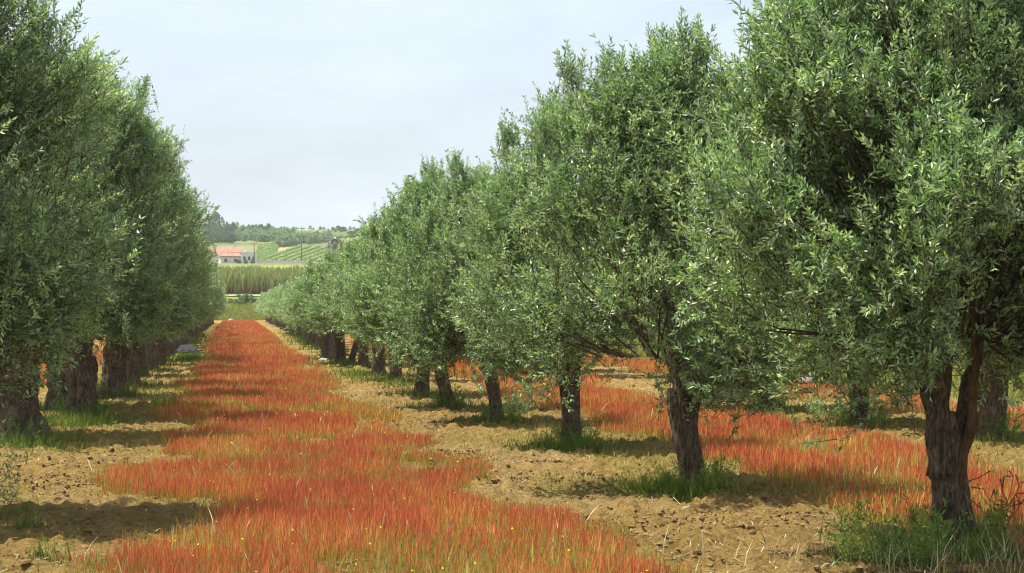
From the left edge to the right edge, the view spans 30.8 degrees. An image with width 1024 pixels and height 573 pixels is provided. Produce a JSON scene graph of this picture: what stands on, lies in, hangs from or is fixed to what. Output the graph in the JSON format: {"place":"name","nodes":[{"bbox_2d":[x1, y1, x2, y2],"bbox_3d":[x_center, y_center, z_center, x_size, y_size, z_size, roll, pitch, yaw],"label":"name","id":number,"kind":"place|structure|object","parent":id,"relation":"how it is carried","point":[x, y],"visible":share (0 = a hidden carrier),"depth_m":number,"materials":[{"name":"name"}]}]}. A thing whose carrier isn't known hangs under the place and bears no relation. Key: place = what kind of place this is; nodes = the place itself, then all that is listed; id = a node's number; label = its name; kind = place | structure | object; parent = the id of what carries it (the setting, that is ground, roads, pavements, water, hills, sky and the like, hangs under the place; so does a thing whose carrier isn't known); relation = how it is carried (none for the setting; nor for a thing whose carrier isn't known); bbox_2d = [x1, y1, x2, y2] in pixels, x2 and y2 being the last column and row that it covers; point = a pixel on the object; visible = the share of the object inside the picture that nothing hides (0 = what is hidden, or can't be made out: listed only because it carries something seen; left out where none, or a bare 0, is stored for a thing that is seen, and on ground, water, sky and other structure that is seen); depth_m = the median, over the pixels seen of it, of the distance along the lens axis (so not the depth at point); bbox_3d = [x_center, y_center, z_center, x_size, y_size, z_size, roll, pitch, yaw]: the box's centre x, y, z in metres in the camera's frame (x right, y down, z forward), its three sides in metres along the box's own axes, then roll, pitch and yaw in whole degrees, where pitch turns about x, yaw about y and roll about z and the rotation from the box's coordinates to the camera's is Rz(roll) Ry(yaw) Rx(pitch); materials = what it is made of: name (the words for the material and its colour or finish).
{"place":"outdoors","nodes":[
{"label":"outdoors","id":0,"kind":"place"},
{"bbox_2d":[0,0,862,229],"label":"sky","id":1,"kind":"structure","parent":0,"point":[296,113],"materials":[{"name":"white"}]},
{"bbox_2d":[0,220,1023,572],"bbox_3d":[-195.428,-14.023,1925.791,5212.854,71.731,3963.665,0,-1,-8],"label":"ground","id":2,"kind":"structure","parent":0,"point":[124,508],"depth_m":17.73,"materials":[{"name":"soil"}]},
{"bbox_2d":[0,404,46,511],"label":"leafy weed","id":3,"kind":"object","parent":2,"relation":"on","point":[9,477],"visible":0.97,"depth_m":16.31,"materials":[{"name":"green plant"}]},
{"bbox_2d":[0,25,142,439],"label":"olive tree","id":4,"kind":"object","parent":2,"relation":"on","point":[27,415],"visible":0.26,"depth_m":24.39,"materials":[{"name":"green plant"}]},
{"bbox_2d":[0,0,158,410],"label":"olive tree","id":5,"kind":"object","parent":2,"relation":"on","point":[50,275],"visible":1,"depth_m":15.54,"materials":[{"name":"green plant"}]},
{"bbox_2d":[9,140,171,409],"bbox_3d":[-7.757,-0.654,32.232,3.651,5.856,3.658,0,-1,-8],"label":"olive tree","id":6,"kind":"object","parent":2,"relation":"on","point":[51,395],"visible":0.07,"depth_m":32.00,"materials":[{"name":"green plant"}]},
{"bbox_2d":[2,56,217,419],"bbox_3d":[-6.877,-0.749,29.168,3.556,5.850,3.772,0,-1,30],"label":"olive tree","id":7,"kind":"object","parent":2,"relation":"on","point":[133,156],"visible":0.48,"depth_m":28.93,"materials":[{"name":"green plant"}]},
{"bbox_2d":[96,101,201,397],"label":"olive tree","id":8,"kind":"object","parent":2,"relation":"on","point":[114,374],"visible":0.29,"depth_m":36.05,"materials":[{"name":"green plant"}]},
{"bbox_2d":[149,390,179,406],"bbox_3d":[-6.044,1.957,32.193,0.526,0.339,0.553,0,-1,22],"label":"leafy weed","id":9,"kind":"object","parent":2,"relation":"on","point":[163,398],"visible":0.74,"depth_m":32.15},
{"bbox_2d":[140,189,199,375],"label":"olive tree","id":10,"kind":"object","parent":2,"relation":"on","point":[144,367],"visible":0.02,"depth_m":46.49,"materials":[{"name":"green plant"}]},
{"bbox_2d":[126,136,222,386],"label":"olive tree","id":11,"kind":"object","parent":2,"relation":"on","point":[133,369],"visible":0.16,"depth_m":40.60,"materials":[{"name":"green plant"}]},
{"bbox_2d":[144,169,215,369],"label":"olive tree","id":12,"kind":"object","parent":2,"relation":"on","point":[151,358],"visible":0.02,"depth_m":50.87,"materials":[{"name":"green plant"}]},
{"bbox_2d":[176,344,199,353],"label":"rock","id":13,"kind":"object","parent":2,"relation":"on","point":[187,348],"visible":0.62,"depth_m":69.34,"materials":[{"name":"grey stone"}]},
{"bbox_2d":[156,230,223,363],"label":"olive tree","id":14,"kind":"object","parent":2,"relation":"on","point":[161,345],"visible":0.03,"depth_m":55.71,"materials":[{"name":"green plant"}]},
{"bbox_2d":[166,206,217,359],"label":"olive tree","id":15,"kind":"object","parent":2,"relation":"on","point":[209,294],"depth_m":60.64,"materials":[{"name":"green plant"}]},
{"bbox_2d":[166,231,219,356],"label":"olive tree","id":16,"kind":"object","parent":2,"relation":"on","point":[169,346],"visible":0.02,"depth_m":64.65,"materials":[{"name":"green plant"}]},
{"bbox_2d":[173,235,225,350],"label":"olive tree","id":17,"kind":"object","parent":2,"relation":"on","point":[176,346],"depth_m":69.42,"materials":[{"name":"green plant"}]},
{"bbox_2d":[179,268,219,344],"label":"olive tree","id":18,"kind":"object","parent":2,"relation":"on","point":[182,342],"depth_m":78.65,"materials":[{"name":"green plant"}]},
{"bbox_2d":[178,248,222,345],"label":"olive tree","id":19,"kind":"object","parent":2,"relation":"on","point":[206,309],"visible":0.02,"depth_m":74.39,"materials":[{"name":"green plant"}]},
{"bbox_2d":[185,254,225,343],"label":"olive tree","id":20,"kind":"object","parent":2,"relation":"on","point":[219,295],"visible":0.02,"depth_m":82.92,"materials":[{"name":"green plant"}]},
{"bbox_2d":[188,276,222,340],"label":"olive tree","id":21,"kind":"object","parent":2,"relation":"on","point":[206,315],"depth_m":87.94,"materials":[{"name":"green plant"}]},
{"bbox_2d":[189,257,222,340],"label":"olive tree","id":22,"kind":"object","parent":2,"relation":"on","point":[190,332],"depth_m":92.13,"materials":[{"name":"green plant"}]},
{"bbox_2d":[201,231,212,244],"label":"hillside tree","id":23,"kind":"object","parent":2,"relation":"on","point":[210,237],"visible":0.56,"depth_m":715.38,"materials":[{"name":"green plant"}]},
{"bbox_2d":[193,275,227,338],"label":"olive tree","id":24,"kind":"object","parent":2,"relation":"on","point":[224,300],"depth_m":96.61,"materials":[{"name":"green plant"}]},
{"bbox_2d":[194,286,228,335],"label":"olive tree","id":25,"kind":"object","parent":2,"relation":"on","point":[195,331],"depth_m":105.40,"materials":[{"name":"green plant"}]},
{"bbox_2d":[203,304,227,330],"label":"olive tree","id":26,"kind":"object","parent":2,"relation":"on","point":[204,328],"visible":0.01,"depth_m":133.30,"materials":[{"name":"green plant"}]},
{"bbox_2d":[209,213,224,227],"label":"hillside tree","id":27,"kind":"object","parent":2,"relation":"on","point":[216,217],"visible":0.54,"depth_m":989.52,"materials":[{"name":"green plant"}]},
{"bbox_2d":[214,233,221,242],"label":"hillside tree","id":28,"kind":"object","parent":2,"relation":"on","point":[218,238],"visible":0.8,"depth_m":746.89,"materials":[{"name":"green plant"}]},
{"bbox_2d":[213,252,240,262],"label":"farmhouse","id":29,"kind":"object","parent":2,"relation":"on","point":[227,257],"visible":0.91,"depth_m":552.42,"materials":[{"name":"white paint"}]},
{"bbox_2d":[209,244,243,261],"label":"roof","id":30,"kind":"object","parent":29,"relation":"attached to","point":[234,249],"visible":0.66,"depth_m":558.36,"materials":[{"name":"orange tile"}]},
{"bbox_2d":[223,232,237,242],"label":"hillside tree","id":31,"kind":"object","parent":2,"relation":"on","point":[230,237],"visible":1,"depth_m":746.06,"materials":[{"name":"green plant"}]},
{"bbox_2d":[226,292,258,302],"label":"roadside bush","id":32,"kind":"object","parent":2,"relation":"on","point":[245,297],"visible":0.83,"depth_m":245.54,"materials":[{"name":"green plant"}]},
{"bbox_2d":[240,233,247,241],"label":"hillside tree","id":33,"kind":"object","parent":2,"relation":"on","point":[244,237],"visible":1,"depth_m":775.38,"materials":[{"name":"green plant"}]},
{"bbox_2d":[240,250,257,262],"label":"white building","id":34,"kind":"structure","parent":2,"relation":"on","point":[248,256],"depth_m":554.03,"materials":[{"name":"paint"}]},
{"bbox_2d":[247,232,253,240],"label":"hillside tree","id":35,"kind":"object","parent":2,"relation":"on","point":[250,234],"visible":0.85,"depth_m":792.30,"materials":[{"name":"green plant"}]},
{"bbox_2d":[251,232,260,241],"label":"hillside tree","id":36,"kind":"object","parent":2,"relation":"on","point":[256,234],"visible":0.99,"depth_m":774.61,"materials":[{"name":"green plant"}]},
{"bbox_2d":[256,234,266,241],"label":"hillside tree","id":37,"kind":"object","parent":2,"relation":"on","point":[259,236],"visible":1,"depth_m":770.27,"materials":[{"name":"green plant"}]},
{"bbox_2d":[214,263,314,293],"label":"cane thicket","id":38,"kind":"object","parent":2,"relation":"on","point":[254,279],"visible":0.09,"depth_m":263.02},
{"bbox_2d":[260,232,269,241],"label":"hillside tree","id":39,"kind":"object","parent":2,"relation":"on","point":[265,234],"visible":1,"depth_m":771.49,"materials":[{"name":"green plant"}]},
{"bbox_2d":[259,293,273,324],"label":"olive tree","id":40,"kind":"object","parent":2,"relation":"on","point":[265,294],"visible":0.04,"depth_m":177.33,"materials":[{"name":"green plant"}]},
{"bbox_2d":[257,251,276,256],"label":"vine row","id":41,"kind":"object","parent":2,"relation":"on","point":[264,254],"visible":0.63,"depth_m":626.60,"materials":[{"name":"green plant"}]},
{"bbox_2d":[256,248,277,252],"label":"vine row","id":42,"kind":"object","parent":2,"relation":"on","point":[274,249],"visible":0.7,"depth_m":653.47,"materials":[{"name":"green plant"}]},
{"bbox_2d":[256,246,278,250],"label":"vine row","id":43,"kind":"object","parent":2,"relation":"on","point":[268,248],"visible":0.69,"depth_m":667.96,"materials":[{"name":"green plant"}]},
{"bbox_2d":[257,253,277,258],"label":"vine row","id":44,"kind":"object","parent":2,"relation":"on","point":[260,256],"visible":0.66,"depth_m":610.10,"materials":[{"name":"green plant"}]},
{"bbox_2d":[259,289,276,325],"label":"olive tree","id":45,"kind":"object","parent":2,"relation":"on","point":[261,310],"visible":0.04,"depth_m":163.56,"materials":[{"name":"green plant"}]},
{"bbox_2d":[257,244,278,248],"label":"vine row","id":46,"kind":"object","parent":2,"relation":"on","point":[261,247],"visible":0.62,"depth_m":682.28,"materials":[{"name":"green plant"}]},
{"bbox_2d":[260,293,280,326],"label":"olive tree","id":47,"kind":"object","parent":2,"relation":"on","point":[279,323],"visible":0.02,"depth_m":154.78,"materials":[{"name":"green plant"}]},
{"bbox_2d":[270,235,277,242],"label":"hillside tree","id":48,"kind":"object","parent":2,"relation":"on","point":[273,238],"visible":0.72,"depth_m":733.84,"materials":[{"name":"green plant"}]},
{"bbox_2d":[266,286,282,320],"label":"olive tree","id":49,"kind":"object","parent":2,"relation":"on","point":[274,305],"visible":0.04,"depth_m":127.36,"materials":[{"name":"green plant"}]},
{"bbox_2d":[263,281,287,328],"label":"olive tree","id":50,"kind":"object","parent":2,"relation":"on","point":[271,296],"visible":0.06,"depth_m":140.84,"materials":[{"name":"green plant"}]},
{"bbox_2d":[262,289,288,330],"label":"olive tree","id":51,"kind":"object","parent":2,"relation":"on","point":[285,323],"visible":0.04,"depth_m":131.77,"materials":[{"name":"green plant"}]},
{"bbox_2d":[273,238,283,246],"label":"hillside tree","id":52,"kind":"object","parent":2,"relation":"on","point":[279,241],"visible":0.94,"depth_m":698.48,"materials":[{"name":"green plant"}]},
{"bbox_2d":[257,244,300,260],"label":"vine row","id":53,"kind":"object","parent":2,"relation":"on","point":[281,252],"visible":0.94,"depth_m":643.55,"materials":[{"name":"green plant"}]},
{"bbox_2d":[265,279,292,332],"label":"olive tree","id":54,"kind":"object","parent":2,"relation":"on","point":[290,328],"visible":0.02,"depth_m":122.57,"materials":[{"name":"green plant"}]},
{"bbox_2d":[269,280,294,332],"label":"olive tree","id":55,"kind":"object","parent":2,"relation":"on","point":[281,292],"visible":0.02,"depth_m":117.66,"materials":[{"name":"green plant"}]},
{"bbox_2d":[257,260,307,262],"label":"boundary wall","id":56,"kind":"structure","parent":2,"relation":"on","point":[278,261],"depth_m":561.75,"materials":[{"name":"concrete"}]},
{"bbox_2d":[277,236,287,246],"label":"hillside tree","id":57,"kind":"object","parent":2,"relation":"on","point":[284,243],"visible":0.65,"depth_m":705.33,"materials":[{"name":"green plant"}]},
{"bbox_2d":[281,236,289,246],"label":"hillside tree","id":58,"kind":"object","parent":2,"relation":"on","point":[286,238],"visible":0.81,"depth_m":707.19,"materials":[{"name":"green plant"}]},
{"bbox_2d":[273,296,302,335],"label":"olive tree","id":59,"kind":"object","parent":2,"relation":"on","point":[278,306],"visible":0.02,"depth_m":104.04,"materials":[{"name":"green plant"}]},
{"bbox_2d":[268,244,310,260],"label":"vine row","id":60,"kind":"object","parent":2,"relation":"on","point":[291,252],"visible":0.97,"depth_m":640.12,"materials":[{"name":"green plant"}]},
{"bbox_2d":[278,288,300,335],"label":"olive tree","id":61,"kind":"object","parent":2,"relation":"on","point":[299,329],"visible":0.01,"depth_m":108.44,"materials":[{"name":"green plant"}]},
{"bbox_2d":[287,233,297,245],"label":"hillside tree","id":62,"kind":"object","parent":2,"relation":"on","point":[291,237],"visible":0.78,"depth_m":717.74,"materials":[{"name":"green plant"}]},
{"bbox_2d":[278,273,311,342],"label":"olive tree","id":63,"kind":"object","parent":2,"relation":"on","point":[308,336],"visible":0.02,"depth_m":89.92,"materials":[{"name":"green plant"}]},
{"bbox_2d":[274,277,315,343],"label":"olive tree","id":64,"kind":"object","parent":2,"relation":"on","point":[313,337],"visible":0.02,"depth_m":85.32,"materials":[{"name":"green plant"}]},
{"bbox_2d":[277,245,320,260],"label":"vine row","id":65,"kind":"object","parent":2,"relation":"on","point":[299,253],"visible":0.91,"depth_m":636.22,"materials":[{"name":"green plant"}]},
{"bbox_2d":[298,227,304,260],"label":"utility pole","id":66,"kind":"object","parent":2,"relation":"on","point":[301,228],"visible":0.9,"depth_m":575.04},
{"bbox_2d":[282,306,321,346],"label":"olive tree","id":67,"kind":"object","parent":2,"relation":"on","point":[318,341],"depth_m":80.55,"materials":[{"name":"green plant"}]},
{"bbox_2d":[278,253,333,357],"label":"olive tree","id":68,"kind":"object","parent":2,"relation":"on","point":[327,343],"visible":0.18,"depth_m":61.94,"materials":[{"name":"green plant"}]},
{"bbox_2d":[288,245,327,260],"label":"vine row","id":69,"kind":"object","parent":2,"relation":"on","point":[306,253],"visible":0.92,"depth_m":634.66,"materials":[{"name":"green plant"}]},
{"bbox_2d":[305,236,313,243],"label":"hillside tree","id":70,"kind":"object","parent":2,"relation":"on","point":[309,239],"visible":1,"depth_m":744.42,"materials":[{"name":"green plant"}]},
{"bbox_2d":[279,248,345,362],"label":"olive tree","id":71,"kind":"object","parent":2,"relation":"on","point":[340,351],"visible":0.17,"depth_m":56.97,"materials":[{"name":"green plant"}]},
{"bbox_2d":[296,247,336,260],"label":"vine row","id":72,"kind":"object","parent":2,"relation":"on","point":[313,255],"visible":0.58,"depth_m":621.38,"materials":[{"name":"green plant"}]},
{"bbox_2d":[312,234,321,242],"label":"hillside tree","id":73,"kind":"object","parent":2,"relation":"on","point":[315,237],"visible":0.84,"depth_m":756.29,"materials":[{"name":"green plant"}]},
{"bbox_2d":[306,251,333,260],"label":"vine row","id":74,"kind":"object","parent":2,"relation":"on","point":[315,257],"visible":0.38,"depth_m":610.46,"materials":[{"name":"green plant"}]},
{"bbox_2d":[291,236,369,367],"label":"olive tree","id":75,"kind":"object","parent":2,"relation":"on","point":[317,307],"visible":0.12,"depth_m":53.62,"materials":[{"name":"green plant"}]},
{"bbox_2d":[306,237,358,363],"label":"olive tree","id":76,"kind":"object","parent":2,"relation":"on","point":[353,352],"visible":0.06,"depth_m":56.02,"materials":[{"name":"green plant"}]},
{"bbox_2d":[326,236,341,251],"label":"palm tree","id":77,"kind":"object","parent":2,"relation":"on","point":[334,242],"visible":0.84,"depth_m":639.00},
{"bbox_2d":[319,216,387,375],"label":"olive tree","id":78,"kind":"object","parent":2,"relation":"on","point":[379,365],"visible":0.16,"depth_m":46.83,"materials":[{"name":"green plant"}]},
{"bbox_2d":[59,383,647,572],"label":"yellow flowers","id":79,"kind":"object","parent":2,"relation":"on","point":[310,489],"visible":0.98,"depth_m":16.80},
{"bbox_2d":[349,230,357,237],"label":"hillside tree","id":80,"kind":"object","parent":2,"relation":"on","point":[353,232],"visible":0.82,"depth_m":862.72,"materials":[{"name":"green plant"}]},
{"bbox_2d":[325,196,401,381],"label":"olive tree","id":81,"kind":"object","parent":2,"relation":"on","point":[395,370],"visible":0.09,"depth_m":43.46,"materials":[{"name":"green plant"}]},
{"bbox_2d":[338,176,468,395],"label":"olive tree","id":82,"kind":"object","parent":2,"relation":"on","point":[418,383],"visible":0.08,"depth_m":36.91,"materials":[{"name":"green plant"}]},
{"bbox_2d":[331,149,497,406],"bbox_3d":[-1.308,-0.086,32.275,3.096,4.653,3.097,0,-1,21],"label":"olive tree","id":83,"kind":"object","parent":2,"relation":"on","point":[371,324],"visible":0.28,"depth_m":31.71,"materials":[{"name":"green plant"}]},
{"bbox_2d":[361,148,547,422],"bbox_3d":[-0.602,0.058,28.373,3.038,4.338,3.057,0,-1,-21],"label":"olive tree","id":84,"kind":"object","parent":2,"relation":"on","point":[421,299],"visible":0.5,"depth_m":28.05,"materials":[{"name":"green plant"}]},
{"bbox_2d":[0,385,1016,572],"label":"straw litter","id":85,"kind":"object","parent":2,"relation":"on","point":[490,488],"visible":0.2,"depth_m":16.65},
{"bbox_2d":[0,331,1023,572],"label":"green grass","id":86,"kind":"structure","parent":2,"relation":"on","point":[649,488],"depth_m":23.43,"materials":[{"name":"plant"}]},
{"bbox_2d":[0,344,1023,572],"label":"soil clods","id":87,"kind":"object","parent":2,"relation":"on","point":[753,531],"visible":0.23,"depth_m":17.26,"materials":[{"name":"soil"}]},
{"bbox_2d":[0,359,1023,572],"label":"sparse weeds","id":88,"kind":"object","parent":2,"relation":"on","point":[516,442],"visible":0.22,"depth_m":23.56,"materials":[{"name":"green plant"}]},
{"bbox_2d":[1,372,1023,572],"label":"dry grass","id":89,"kind":"structure","parent":2,"relation":"on","point":[910,544],"depth_m":12.86,"materials":[{"name":"plant"}]},
{"bbox_2d":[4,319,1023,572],"bbox_3d":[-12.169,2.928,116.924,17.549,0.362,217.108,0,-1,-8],"label":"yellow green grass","id":90,"kind":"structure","parent":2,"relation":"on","point":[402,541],"depth_m":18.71,"materials":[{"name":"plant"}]},
{"bbox_2d":[499,385,542,414],"bbox_3d":[0.095,1.784,29.427,0.662,0.580,0.543,0,-1,-31],"label":"leafy weed","id":91,"kind":"object","parent":2,"relation":"on","point":[526,401],"visible":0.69,"depth_m":29.39,"materials":[{"name":"green plant"}]},
{"bbox_2d":[37,319,1023,572],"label":"red sorrel grass","id":92,"kind":"structure","parent":2,"relation":"on","point":[325,523],"depth_m":18.66,"materials":[{"name":"plant"}]},
{"bbox_2d":[438,81,690,445],"bbox_3d":[0.753,-0.233,23.576,3.407,4.812,3.677,0,-1,-8],"label":"olive tree","id":93,"kind":"object","parent":2,"relation":"on","point":[494,243],"visible":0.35,"depth_m":23.09,"materials":[{"name":"green plant"}]},
{"bbox_2d":[214,300,1023,408],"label":"meadow grass","id":94,"kind":"structure","parent":2,"relation":"on","point":[248,313],"depth_m":68.93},
{"bbox_2d":[425,6,815,492],"bbox_3d":[1.461,-0.284,17.965,3.699,4.778,3.426,0,-1,-36],"label":"olive tree","id":95,"kind":"object","parent":2,"relation":"on","point":[630,129],"visible":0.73,"depth_m":17.55,"materials":[{"name":"green plant"}]},
{"bbox_2d":[662,149,790,407],"bbox_3d":[4.322,-0.158,31.738,4.074,4.857,3.939,0,-1,-8],"label":"olive tree","id":96,"kind":"object","parent":2,"relation":"on","point":[762,397],"visible":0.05,"depth_m":31.40,"materials":[{"name":"green plant"}]},
{"bbox_2d":[799,373,826,384],"bbox_3d":[6.571,2.156,40.742,0.767,0.504,0.515,0,-1,0],"label":"rock","id":97,"kind":"object","parent":2,"relation":"on","point":[807,379],"visible":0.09,"depth_m":40.54,"materials":[{"name":"grey stone"}]},
{"bbox_2d":[797,383,849,417],"bbox_3d":[4.942,1.692,29.464,0.899,0.829,0.962,0,-1,-8],"label":"leafy weed","id":98,"kind":"object","parent":2,"relation":"on","point":[817,409],"visible":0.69,"depth_m":29.46,"materials":[{"name":"green plant"}]},
{"bbox_2d":[744,224,919,423],"bbox_3d":[5.189,-0.178,27.784,3.648,4.882,3.418,0,-1,-8],"label":"olive tree","id":99,"kind":"object","parent":2,"relation":"on","point":[860,409],"visible":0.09,"depth_m":27.92,"materials":[{"name":"green plant"}]},
{"bbox_2d":[652,0,1023,546],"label":"olive tree","id":100,"kind":"object","parent":2,"relation":"on","point":[888,147],"visible":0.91,"depth_m":12.69,"materials":[{"name":"green plant"}]},
{"bbox_2d":[813,483,972,570],"bbox_3d":[2.621,1.649,12.704,1.039,0.618,1.300,0,-1,4],"label":"leafy weed","id":101,"kind":"object","parent":2,"relation":"on","point":[925,544],"visible":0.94,"depth_m":12.63,"materials":[{"name":"plant"}]},
{"bbox_2d":[889,231,1023,441],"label":"olive tree","id":102,"kind":"object","parent":2,"relation":"on","point":[993,414],"visible":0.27,"depth_m":24.45,"materials":[{"name":"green plant"}]},
{"bbox_2d":[968,470,1023,536],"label":"dry weed","id":103,"kind":"object","parent":2,"relation":"on","point":[1014,505],"visible":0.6,"depth_m":14.11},
{"bbox_2d":[85,397,1010,572],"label":"straw grass","id":104,"kind":"structure","parent":0,"point":[467,475],"depth_m":17.54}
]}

